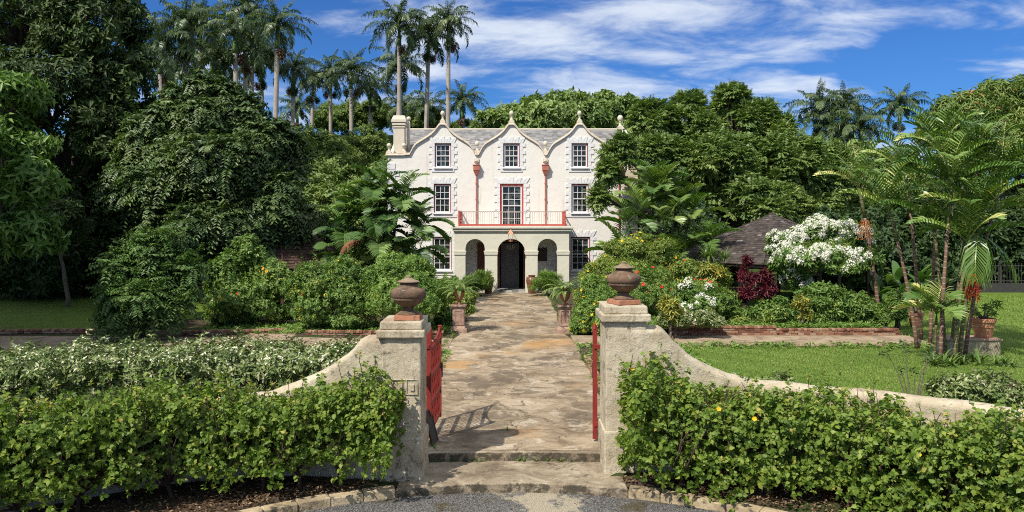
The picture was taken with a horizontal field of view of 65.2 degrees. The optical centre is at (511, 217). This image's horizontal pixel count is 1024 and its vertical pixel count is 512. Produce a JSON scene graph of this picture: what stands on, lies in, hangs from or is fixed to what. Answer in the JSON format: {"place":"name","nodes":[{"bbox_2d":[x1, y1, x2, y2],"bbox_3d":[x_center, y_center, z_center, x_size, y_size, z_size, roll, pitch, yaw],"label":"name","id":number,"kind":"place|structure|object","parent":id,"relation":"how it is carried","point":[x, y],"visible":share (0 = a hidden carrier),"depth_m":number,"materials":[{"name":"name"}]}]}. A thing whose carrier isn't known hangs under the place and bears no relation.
{"place":"outdoors","nodes":[
{"label":"outdoors","id":0,"kind":"place"},
{"bbox_2d":[0,294,207,328],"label":"lawn","id":1,"kind":"structure","parent":0,"point":[44,312],"depth_m":37.79,"materials":[{"name":"green plant"}]},
{"bbox_2d":[0,202,99,299],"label":"understorey bush","id":2,"kind":"object","parent":1,"relation":"on","point":[42,275],"visible":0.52,"depth_m":42.73,"materials":[{"name":"green plant"}]},
{"bbox_2d":[12,196,95,306],"bbox_3d":[-23.199,1.798,40.185,5.688,5.940,4.100,0,0,40],"label":"shade tree","id":3,"kind":"object","parent":1,"relation":"on","point":[69,212],"visible":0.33,"depth_m":39.68,"materials":[{"name":"green plant"}]},
{"bbox_2d":[0,135,932,395],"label":"garden ground","id":4,"kind":"structure","parent":0,"point":[192,324],"depth_m":32.18,"materials":[{"name":"soil"}]},
{"bbox_2d":[0,68,72,264],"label":"broadleaf tree","id":5,"kind":"object","parent":4,"relation":"on","point":[29,181],"visible":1,"depth_m":30.01,"materials":[{"name":"green plant"}]},
{"bbox_2d":[0,0,160,294],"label":"broadleaf tree","id":6,"kind":"object","parent":4,"relation":"on","point":[104,79],"visible":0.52,"depth_m":44.44,"materials":[{"name":"green plant"}]},
{"bbox_2d":[70,204,142,289],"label":"understorey bush","id":7,"kind":"object","parent":4,"relation":"on","point":[101,227],"visible":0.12,"depth_m":45.96,"materials":[{"name":"green plant"}]},
{"bbox_2d":[85,222,215,343],"bbox_3d":[-13.271,2.610,29.427,4.336,4.855,4.375,0,0,0],"label":"arching shrub","id":8,"kind":"object","parent":4,"relation":"on","point":[153,279],"visible":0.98,"depth_m":28.96,"materials":[{"name":"green plant"}]},
{"bbox_2d":[124,8,210,94],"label":"royal palm","id":9,"kind":"object","parent":4,"relation":"on","point":[156,42],"visible":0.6,"depth_m":63.64,"materials":[{"name":"green plant"}]},
{"bbox_2d":[0,326,360,411],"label":"variegated hedge","id":10,"kind":"object","parent":4,"relation":"on","point":[77,365],"visible":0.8,"depth_m":18.20,"materials":[{"name":"green plant"}]},
{"bbox_2d":[147,0,231,82],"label":"royal palm","id":11,"kind":"object","parent":4,"relation":"on","point":[192,27],"visible":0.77,"depth_m":65.30,"materials":[{"name":"green plant"}]},
{"bbox_2d":[87,66,325,299],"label":"broadleaf tree","id":12,"kind":"object","parent":4,"relation":"on","point":[214,163],"visible":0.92,"depth_m":40.01,"materials":[{"name":"green plant"}]},
{"bbox_2d":[27,476,398,511],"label":"flower bed","id":13,"kind":"object","parent":4,"relation":"on","point":[178,488],"visible":0.49,"depth_m":13.42,"materials":[{"name":"soil"}]},
{"bbox_2d":[0,350,405,511],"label":"clipped hedge","id":14,"kind":"object","parent":13,"relation":"on","point":[92,438],"visible":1,"depth_m":13.00,"materials":[{"name":"green plant"}]},
{"bbox_2d":[181,26,249,82],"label":"royal palm","id":15,"kind":"object","parent":4,"relation":"on","point":[215,61],"visible":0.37,"depth_m":71.54,"materials":[{"name":"green plant"}]},
{"bbox_2d":[0,317,452,350],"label":"garden walk","id":16,"kind":"structure","parent":4,"relation":"on","point":[51,341],"depth_m":29.39,"materials":[{"name":"beige stone"}]},
{"bbox_2d":[194,6,263,86],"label":"royal palm","id":17,"kind":"object","parent":4,"relation":"on","point":[236,26],"visible":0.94,"depth_m":65.46,"materials":[{"name":"green plant"}]},
{"bbox_2d":[201,233,295,325],"bbox_3d":[-11.042,2.703,33.451,4.433,4.119,3.625,0,0,0],"label":"hibiscus","id":18,"kind":"object","parent":4,"relation":"on","point":[229,290],"visible":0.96,"depth_m":33.25,"materials":[{"name":"green plant"}]},
{"bbox_2d":[209,1,294,96],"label":"royal palm","id":19,"kind":"object","parent":4,"relation":"on","point":[258,68],"visible":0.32,"depth_m":71.66,"materials":[{"name":"green plant"}]},
{"bbox_2d":[197,233,341,303],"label":"bush","id":20,"kind":"object","parent":4,"relation":"on","point":[292,259],"visible":0.16,"depth_m":40.64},
{"bbox_2d":[241,0,318,117],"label":"royal palm","id":21,"kind":"object","parent":4,"relation":"on","point":[276,20],"visible":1,"depth_m":64.23,"materials":[{"name":"green plant"}]},
{"bbox_2d":[263,47,319,127],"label":"royal palm","id":22,"kind":"object","parent":4,"relation":"on","point":[292,91],"visible":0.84,"depth_m":83.97,"materials":[{"name":"green plant"}]},
{"bbox_2d":[287,123,363,176],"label":"hill tree","id":23,"kind":"object","parent":4,"relation":"on","point":[320,151],"visible":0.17,"depth_m":79.19,"materials":[{"name":"green plant"}]},
{"bbox_2d":[279,253,381,328],"bbox_3d":[-7.181,3.098,32.075,3.942,3.339,2.970,0,0,-23],"label":"hibiscus","id":24,"kind":"object","parent":4,"relation":"on","point":[308,299],"visible":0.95,"depth_m":31.80,"materials":[{"name":"green plant"}]},
{"bbox_2d":[306,49,355,134],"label":"royal palm","id":25,"kind":"object","parent":4,"relation":"on","point":[334,95],"visible":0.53,"depth_m":97.84,"materials":[{"name":"green plant"}]},
{"bbox_2d":[299,178,366,232],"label":"hill tree","id":26,"kind":"object","parent":4,"relation":"on","point":[323,190],"visible":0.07,"depth_m":61.17,"materials":[{"name":"green plant"}]},
{"bbox_2d":[320,47,379,131],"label":"royal palm","id":27,"kind":"object","parent":4,"relation":"on","point":[349,65],"visible":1,"depth_m":91.78,"materials":[{"name":"green plant"}]},
{"bbox_2d":[338,72,396,125],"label":"royal palm","id":28,"kind":"object","parent":4,"relation":"on","point":[370,108],"visible":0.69,"depth_m":95.78,"materials":[{"name":"green plant"}]},
{"bbox_2d":[345,123,392,163],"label":"hill tree","id":29,"kind":"object","parent":4,"relation":"on","point":[372,141],"visible":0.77,"depth_m":86.62,"materials":[{"name":"green plant"}]},
{"bbox_2d":[353,97,394,129],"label":"hill tree","id":30,"kind":"object","parent":4,"relation":"on","point":[379,120],"visible":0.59,"depth_m":104.57,"materials":[{"name":"green plant"}]},
{"bbox_2d":[312,159,454,280],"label":"broad palm","id":31,"kind":"object","parent":4,"relation":"on","point":[379,220],"visible":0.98,"depth_m":40.34,"materials":[{"name":"green plant"}]},
{"bbox_2d":[361,0,433,114],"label":"royal palm","id":32,"kind":"object","parent":4,"relation":"on","point":[399,18],"visible":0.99,"depth_m":74.78,"materials":[{"name":"green plant"}]},
{"bbox_2d":[369,41,425,114],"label":"royal palm","id":33,"kind":"object","parent":4,"relation":"on","point":[413,68],"visible":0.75,"depth_m":82.23,"materials":[{"name":"green plant"}]},
{"bbox_2d":[376,315,430,489],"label":"gate pier","id":34,"kind":"structure","parent":4,"relation":"on","point":[404,351],"depth_m":14.20,"materials":[{"name":"beige stone"}]},
{"bbox_2d":[391,275,425,319],"bbox_3d":[-1.890,1.453,14.595,0.644,0.798,0.644,0,0,0],"label":"stone urn","id":35,"kind":"object","parent":34,"relation":"on","point":[408,293],"visible":1,"depth_m":14.40,"materials":[{"name":"stone"}]},
{"bbox_2d":[426,325,442,423],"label":"iron gate","id":36,"kind":"structure","parent":34,"relation":"attached to","point":[434,369],"depth_m":16.83,"materials":[{"name":"red metal"}]},
{"bbox_2d":[356,248,454,319],"bbox_3d":[-4.285,2.988,32.012,4.038,3.573,4.202,0,0,0],"label":"leafy bush","id":37,"kind":"object","parent":4,"relation":"on","point":[390,270],"visible":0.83,"depth_m":31.42,"materials":[{"name":"green plant"}]},
{"bbox_2d":[389,6,460,127],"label":"royal palm","id":38,"kind":"object","parent":4,"relation":"on","point":[428,58],"visible":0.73,"depth_m":78.26,"materials":[{"name":"green plant"}]},
{"bbox_2d":[418,0,477,127],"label":"royal palm","id":39,"kind":"object","parent":4,"relation":"on","point":[447,19],"visible":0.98,"depth_m":75.75,"materials":[{"name":"green plant"}]},
{"bbox_2d":[435,79,488,127],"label":"royal palm","id":40,"kind":"object","parent":4,"relation":"on","point":[462,99],"visible":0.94,"depth_m":91.44,"materials":[{"name":"green plant"}]},
{"bbox_2d":[386,111,637,291],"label":"manor house","id":41,"kind":"structure","parent":4,"relation":"on","point":[490,187],"depth_m":50.50,"materials":[{"name":"paint"}]},
{"bbox_2d":[427,231,453,274],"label":"window","id":42,"kind":"structure","parent":41,"relation":"in","point":[439,240],"depth_m":50.58,"materials":[{"name":"white paint"}]},
{"bbox_2d":[428,177,456,216],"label":"window","id":43,"kind":"structure","parent":41,"relation":"in","point":[443,202],"depth_m":50.53,"materials":[{"name":"white paint"}]},
{"bbox_2d":[429,137,456,171],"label":"window","id":44,"kind":"structure","parent":41,"relation":"in","point":[442,158],"depth_m":50.46,"materials":[{"name":"white paint"}]},
{"bbox_2d":[501,243,518,287],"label":"door","id":45,"kind":"structure","parent":41,"relation":"in","point":[509,258],"depth_m":50.76,"materials":[{"name":"grey paint"}]},
{"bbox_2d":[497,137,525,171],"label":"window","id":46,"kind":"structure","parent":41,"relation":"in","point":[511,158],"depth_m":50.46,"materials":[{"name":"white paint"}]},
{"bbox_2d":[494,177,528,223],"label":"window","id":47,"kind":"structure","parent":41,"relation":"in","point":[511,196],"depth_m":50.58,"materials":[{"name":"white paint"}]},
{"bbox_2d":[565,177,593,216],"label":"window","id":48,"kind":"structure","parent":41,"relation":"in","point":[576,206],"depth_m":50.53,"materials":[{"name":"white paint"}]},
{"bbox_2d":[566,137,593,171],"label":"window","id":49,"kind":"structure","parent":41,"relation":"in","point":[579,158],"depth_m":50.46,"materials":[{"name":"white paint"}]},
{"bbox_2d":[569,230,595,274],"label":"window","id":50,"kind":"structure","parent":41,"relation":"in","point":[580,240],"depth_m":50.58,"materials":[{"name":"white paint"}]},
{"bbox_2d":[34,309,1012,511],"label":"leaf litter","id":51,"kind":"object","parent":4,"relation":"on","point":[249,502],"visible":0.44,"depth_m":13.40,"materials":[{"name":"brown plant"}]},
{"bbox_2d":[468,85,641,134],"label":"broadleaf tree","id":52,"kind":"object","parent":4,"relation":"on","point":[603,108],"visible":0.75,"depth_m":72.34,"materials":[{"name":"green plant"}]},
{"bbox_2d":[185,307,933,392],"bbox_3d":[0.957,4.311,27.119,27.227,0.740,18.585,0,0,0],"label":"ground cover","id":53,"kind":"object","parent":4,"relation":"on","point":[290,325],"visible":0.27,"depth_m":30.65,"materials":[{"name":"green plant"}]},
{"bbox_2d":[567,273,618,335],"bbox_3d":[3.624,3.441,30.780,2.162,2.658,3.039,0,0,35],"label":"allamanda","id":54,"kind":"object","parent":4,"relation":"on","point":[595,291],"visible":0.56,"depth_m":30.30,"materials":[{"name":"green plant"}]},
{"bbox_2d":[595,301,650,473],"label":"gate pier","id":55,"kind":"structure","parent":4,"relation":"on","point":[618,323],"depth_m":14.60,"materials":[{"name":"beige stone"}]},
{"bbox_2d":[607,261,640,304],"bbox_3d":[2.100,1.223,15.025,0.644,0.798,0.644,0,0,-23],"label":"stone urn","id":56,"kind":"object","parent":55,"relation":"on","point":[623,279],"visible":1,"depth_m":14.84,"materials":[{"name":"stone"}]},
{"bbox_2d":[637,194,738,286],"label":"understorey bush","id":57,"kind":"object","parent":4,"relation":"on","point":[708,214],"visible":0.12,"depth_m":45.09,"materials":[{"name":"green plant"}]},
{"bbox_2d":[582,79,855,285],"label":"broadleaf tree","id":58,"kind":"object","parent":4,"relation":"on","point":[758,157],"visible":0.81,"depth_m":50.07,"materials":[{"name":"green plant"}]},
{"bbox_2d":[552,290,889,328],"bbox_3d":[8.350,4.200,38.325,12.100,0.001,16.350,0,0,0],"label":"raised bed","id":59,"kind":"object","parent":4,"relation":"on","point":[571,301],"visible":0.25,"depth_m":38.77,"materials":[{"name":"soil"}]},
{"bbox_2d":[572,231,680,305],"bbox_3d":[5.314,2.693,36.226,5.174,4.156,4.355,0,0,0],"label":"allamanda","id":60,"kind":"object","parent":59,"relation":"on","point":[612,255],"visible":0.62,"depth_m":36.57,"materials":[{"name":"green plant"}]},
{"bbox_2d":[629,262,675,314],"bbox_3d":[5.872,3.338,33.477,3.137,2.885,2.794,0,0,0],"label":"twiggy shrub","id":61,"kind":"object","parent":59,"relation":"on","point":[647,296],"visible":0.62,"depth_m":33.46,"materials":[{"name":"green plant"}]},
{"bbox_2d":[583,159,741,293],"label":"areca palm","id":62,"kind":"object","parent":59,"relation":"on","point":[656,179],"visible":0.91,"depth_m":40.08,"materials":[{"name":"green plant"}]},
{"bbox_2d":[669,276,724,314],"bbox_3d":[7.134,3.394,31.038,2.206,2.138,2.531,0,0,15],"label":"ixora","id":63,"kind":"object","parent":59,"relation":"on","point":[691,295],"visible":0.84,"depth_m":31.20,"materials":[{"name":"white plant"}]},
{"bbox_2d":[666,258,733,293],"bbox_3d":[8.689,3.304,36.513,3.173,2.942,2.712,0,0,0],"label":"red edged shrub","id":64,"kind":"object","parent":59,"relation":"on","point":[682,268],"visible":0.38,"depth_m":36.60,"materials":[{"name":"green plant"}]},
{"bbox_2d":[736,254,759,315],"bbox_3d":[9.474,2.957,31.869,1.106,3.008,0.979,0,0,0],"label":"cordyline","id":65,"kind":"object","parent":59,"relation":"on","point":[749,292],"visible":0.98,"depth_m":31.82,"materials":[{"name":"red plant"}]},
{"bbox_2d":[743,293,798,322],"bbox_3d":[10.275,3.724,31.972,2.257,1.512,1.857,0,0,0],"label":"bed plant","id":66,"kind":"object","parent":59,"relation":"on","point":[779,306],"visible":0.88,"depth_m":31.54,"materials":[{"name":"green plant"}]},
{"bbox_2d":[790,280,849,312],"bbox_3d":[12.352,3.498,31.908,2.130,1.977,1.888,0,0,-20],"label":"bed plant","id":67,"kind":"object","parent":59,"relation":"on","point":[819,295],"visible":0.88,"depth_m":31.46,"materials":[{"name":"green plant"}]},
{"bbox_2d":[571,335,926,342],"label":"garden walk","id":68,"kind":"structure","parent":4,"relation":"on","point":[778,338],"depth_m":29.22,"materials":[{"name":"beige stone"}]},
{"bbox_2d":[681,212,884,297],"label":"gazebo","id":69,"kind":"object","parent":4,"relation":"on","point":[749,239],"visible":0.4,"depth_m":40.16,"materials":[{"name":"brown wood"}]},
{"bbox_2d":[669,325,901,334],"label":"brick wall","id":70,"kind":"structure","parent":4,"relation":"on","point":[747,330],"depth_m":29.99,"materials":[{"name":"brick"}]},
{"bbox_2d":[611,471,985,511],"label":"flower bed","id":71,"kind":"object","parent":4,"relation":"on","point":[790,508],"visible":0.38,"depth_m":13.48,"materials":[{"name":"soil"}]},
{"bbox_2d":[614,342,1023,511],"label":"clipped hedge","id":72,"kind":"object","parent":71,"relation":"on","point":[905,455],"visible":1,"depth_m":12.95,"materials":[{"name":"green plant"}]},
{"bbox_2d":[782,78,857,134],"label":"royal palm","id":73,"kind":"object","parent":4,"relation":"on","point":[819,99],"visible":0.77,"depth_m":81.03,"materials":[{"name":"green plant"}]},
{"bbox_2d":[763,213,885,291],"bbox_3d":[13.752,2.128,34.736,5.848,4.704,5.814,0,0,0],"label":"white flowering tree","id":74,"kind":"object","parent":4,"relation":"on","point":[800,251],"visible":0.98,"depth_m":33.92,"materials":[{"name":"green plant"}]},
{"bbox_2d":[812,132,891,302],"bbox_3d":[14.220,0.597,33.333,2.931,8.024,4.290,0,0,27],"label":"feather palm","id":75,"kind":"object","parent":4,"relation":"on","point":[865,221],"visible":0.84,"depth_m":32.98,"materials":[{"name":"green plant"}]},
{"bbox_2d":[819,94,904,152],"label":"royal palm","id":76,"kind":"object","parent":4,"relation":"on","point":[861,120],"visible":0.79,"depth_m":75.86,"materials":[{"name":"green plant"}]},
{"bbox_2d":[864,83,931,151],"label":"royal palm","id":77,"kind":"object","parent":4,"relation":"on","point":[890,107],"visible":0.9,"depth_m":88.09,"materials":[{"name":"green plant"}]},
{"bbox_2d":[853,128,956,339],"bbox_3d":[14.251,0.718,28.930,3.535,7.775,3.148,0,0,15],"label":"feather palm","id":78,"kind":"object","parent":4,"relation":"on","point":[906,152],"visible":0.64,"depth_m":28.88,"materials":[{"name":"green plant"}]},
{"bbox_2d":[303,492,719,511],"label":"road","id":79,"kind":"structure","parent":0,"point":[539,502],"depth_m":13.48,"materials":[{"name":"grey gravel"}]},
{"bbox_2d":[235,485,395,511],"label":"kerb","id":80,"kind":"structure","parent":79,"relation":"on","point":[340,498],"depth_m":13.41,"materials":[{"name":"stone"}]},
{"bbox_2d":[628,485,786,511],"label":"kerb","id":81,"kind":"structure","parent":79,"relation":"on","point":[656,495],"depth_m":13.44,"materials":[{"name":"stone"}]},
{"bbox_2d":[428,292,599,449],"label":"path","id":82,"kind":"structure","parent":0,"point":[523,406],"depth_m":21.52,"materials":[{"name":"stone"}]},
{"bbox_2d":[5,0,1023,183],"label":"sky","id":83,"kind":"structure","parent":0,"point":[517,48],"materials":[{"name":"blue"}]},
{"bbox_2d":[598,275,1023,396],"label":"lawn","id":84,"kind":"structure","parent":0,"point":[786,291],"depth_m":25.66,"materials":[{"name":"green plant"}]},
{"bbox_2d":[776,203,892,290],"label":"understorey bush","id":85,"kind":"object","parent":84,"relation":"on","point":[851,281],"visible":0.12,"depth_m":44.91,"materials":[{"name":"green plant"}]},
{"bbox_2d":[827,200,929,292],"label":"understorey bush","id":86,"kind":"object","parent":84,"relation":"on","point":[889,238],"visible":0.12,"depth_m":46.31,"materials":[{"name":"green plant"}]},
{"bbox_2d":[840,134,934,212],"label":"broadleaf tree","id":87,"kind":"object","parent":84,"relation":"on","point":[855,199],"visible":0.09,"depth_m":57.06,"materials":[{"name":"green plant"}]},
{"bbox_2d":[837,155,948,348],"bbox_3d":[12.892,1.241,27.287,3.491,6.734,3.594,0,0,0],"label":"feather palm","id":88,"kind":"object","parent":84,"relation":"on","point":[886,194],"visible":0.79,"depth_m":27.28,"materials":[{"name":"green plant"}]},
{"bbox_2d":[853,260,941,302],"bbox_3d":[19.658,3.236,40.071,4.758,2.126,3.539,0,0,0],"label":"heliconia","id":89,"kind":"object","parent":84,"relation":"on","point":[897,274],"visible":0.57,"depth_m":39.87,"materials":[{"name":"green plant"}]},
{"bbox_2d":[871,185,957,282],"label":"understorey bush","id":90,"kind":"object","parent":84,"relation":"on","point":[926,247],"visible":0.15,"depth_m":48.04,"materials":[{"name":"green plant"}]},
{"bbox_2d":[890,278,971,354],"bbox_3d":[13.110,3.256,25.104,2.284,2.695,2.608,0,0,33],"label":"feather palm","id":91,"kind":"object","parent":84,"relation":"on","point":[949,306],"visible":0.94,"depth_m":24.94,"materials":[{"name":"green plant"}]},
{"bbox_2d":[873,171,1005,356],"bbox_3d":[13.647,1.544,26.067,3.340,6.120,3.394,0,0,0],"label":"feather palm","id":92,"kind":"object","parent":84,"relation":"on","point":[941,204],"visible":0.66,"depth_m":25.89,"materials":[{"name":"green plant"}]},
{"bbox_2d":[893,97,1009,342],"bbox_3d":[15.404,0.186,28.132,3.563,8.832,3.533,0,0,27],"label":"feather palm","id":93,"kind":"object","parent":84,"relation":"on","point":[937,125],"visible":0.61,"depth_m":28.00,"materials":[{"name":"green plant"}]},
{"bbox_2d":[880,179,1023,288],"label":"understorey bush","id":94,"kind":"object","parent":84,"relation":"on","point":[997,236],"visible":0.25,"depth_m":48.37,"materials":[{"name":"green plant"}]},
{"bbox_2d":[889,128,1023,362],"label":"feather palm","id":95,"kind":"object","parent":84,"relation":"on","point":[953,165],"visible":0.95,"depth_m":24.97,"materials":[{"name":"green plant"}]},
{"bbox_2d":[906,179,1023,363],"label":"feather palm","id":96,"kind":"object","parent":84,"relation":"on","point":[973,223],"visible":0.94,"depth_m":24.72,"materials":[{"name":"green plant"}]},
{"bbox_2d":[911,73,1023,282],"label":"mango tree","id":97,"kind":"object","parent":84,"relation":"on","point":[1005,97],"visible":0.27,"depth_m":51.08,"materials":[{"name":"green plant"}]},
{"bbox_2d":[932,335,1002,355],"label":"stone plinth","id":98,"kind":"structure","parent":84,"relation":"on","point":[991,345],"depth_m":25.88,"materials":[{"name":"grey stone"}]},
{"bbox_2d":[914,347,1022,367],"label":"strap leaf plant","id":99,"kind":"object","parent":84,"relation":"on","point":[949,361],"visible":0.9,"depth_m":24.36,"materials":[{"name":"green plant"}]},
{"bbox_2d":[915,163,1023,360],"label":"feather palm","id":100,"kind":"object","parent":84,"relation":"on","point":[972,279],"visible":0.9,"depth_m":24.53,"materials":[{"name":"green plant"}]},
{"bbox_2d":[923,108,1023,338],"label":"feather palm","id":101,"kind":"object","parent":84,"relation":"on","point":[976,137],"visible":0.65,"depth_m":25.82,"materials":[{"name":"green plant"}]},
{"bbox_2d":[924,367,1023,408],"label":"variegated hedge","id":102,"kind":"object","parent":84,"relation":"on","point":[975,386],"visible":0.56,"depth_m":16.61,"materials":[{"name":"green plant"}]},
{"bbox_2d":[946,261,1023,292],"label":"iron fence","id":103,"kind":"object","parent":84,"relation":"on","point":[999,287],"visible":0.45,"depth_m":47.85,"materials":[{"name":"metal"}]},
{"bbox_2d":[951,120,1023,356],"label":"feather palm","id":104,"kind":"object","parent":84,"relation":"on","point":[1013,152],"visible":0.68,"depth_m":25.32,"materials":[{"name":"green plant"}]},
{"bbox_2d":[970,197,1023,282],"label":"understorey bush","id":105,"kind":"object","parent":84,"relation":"on","point":[1019,252],"visible":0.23,"depth_m":48.90,"materials":[{"name":"green plant"}]},
{"label":"ground","id":106,"kind":"structure","parent":0,"visible":0},
{"bbox_2d":[0,335,381,511],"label":"garden wall","id":107,"kind":"structure","parent":106,"relation":"on","point":[370,346],"depth_m":14.25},
{"bbox_2d":[396,461,627,498],"bbox_3d":[0.000,4.806,14.685,4.000,0.268,1.830,0,0,0],"label":"step","id":108,"kind":"object","parent":106,"relation":"on","point":[554,477],"visible":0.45,"depth_m":14.26,"materials":[{"name":"beige stone"}]},
{"bbox_2d":[428,450,599,461],"bbox_3d":[0.040,4.670,15.360,3.360,0.340,0.220,0,0,0],"label":"step","id":109,"kind":"object","parent":108,"relation":"on","point":[514,455],"visible":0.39,"depth_m":15.33,"materials":[{"name":"grey stone"}]},
{"bbox_2d":[630,325,1023,505],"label":"garden wall","id":110,"kind":"structure","parent":106,"relation":"on","point":[648,339],"depth_m":14.59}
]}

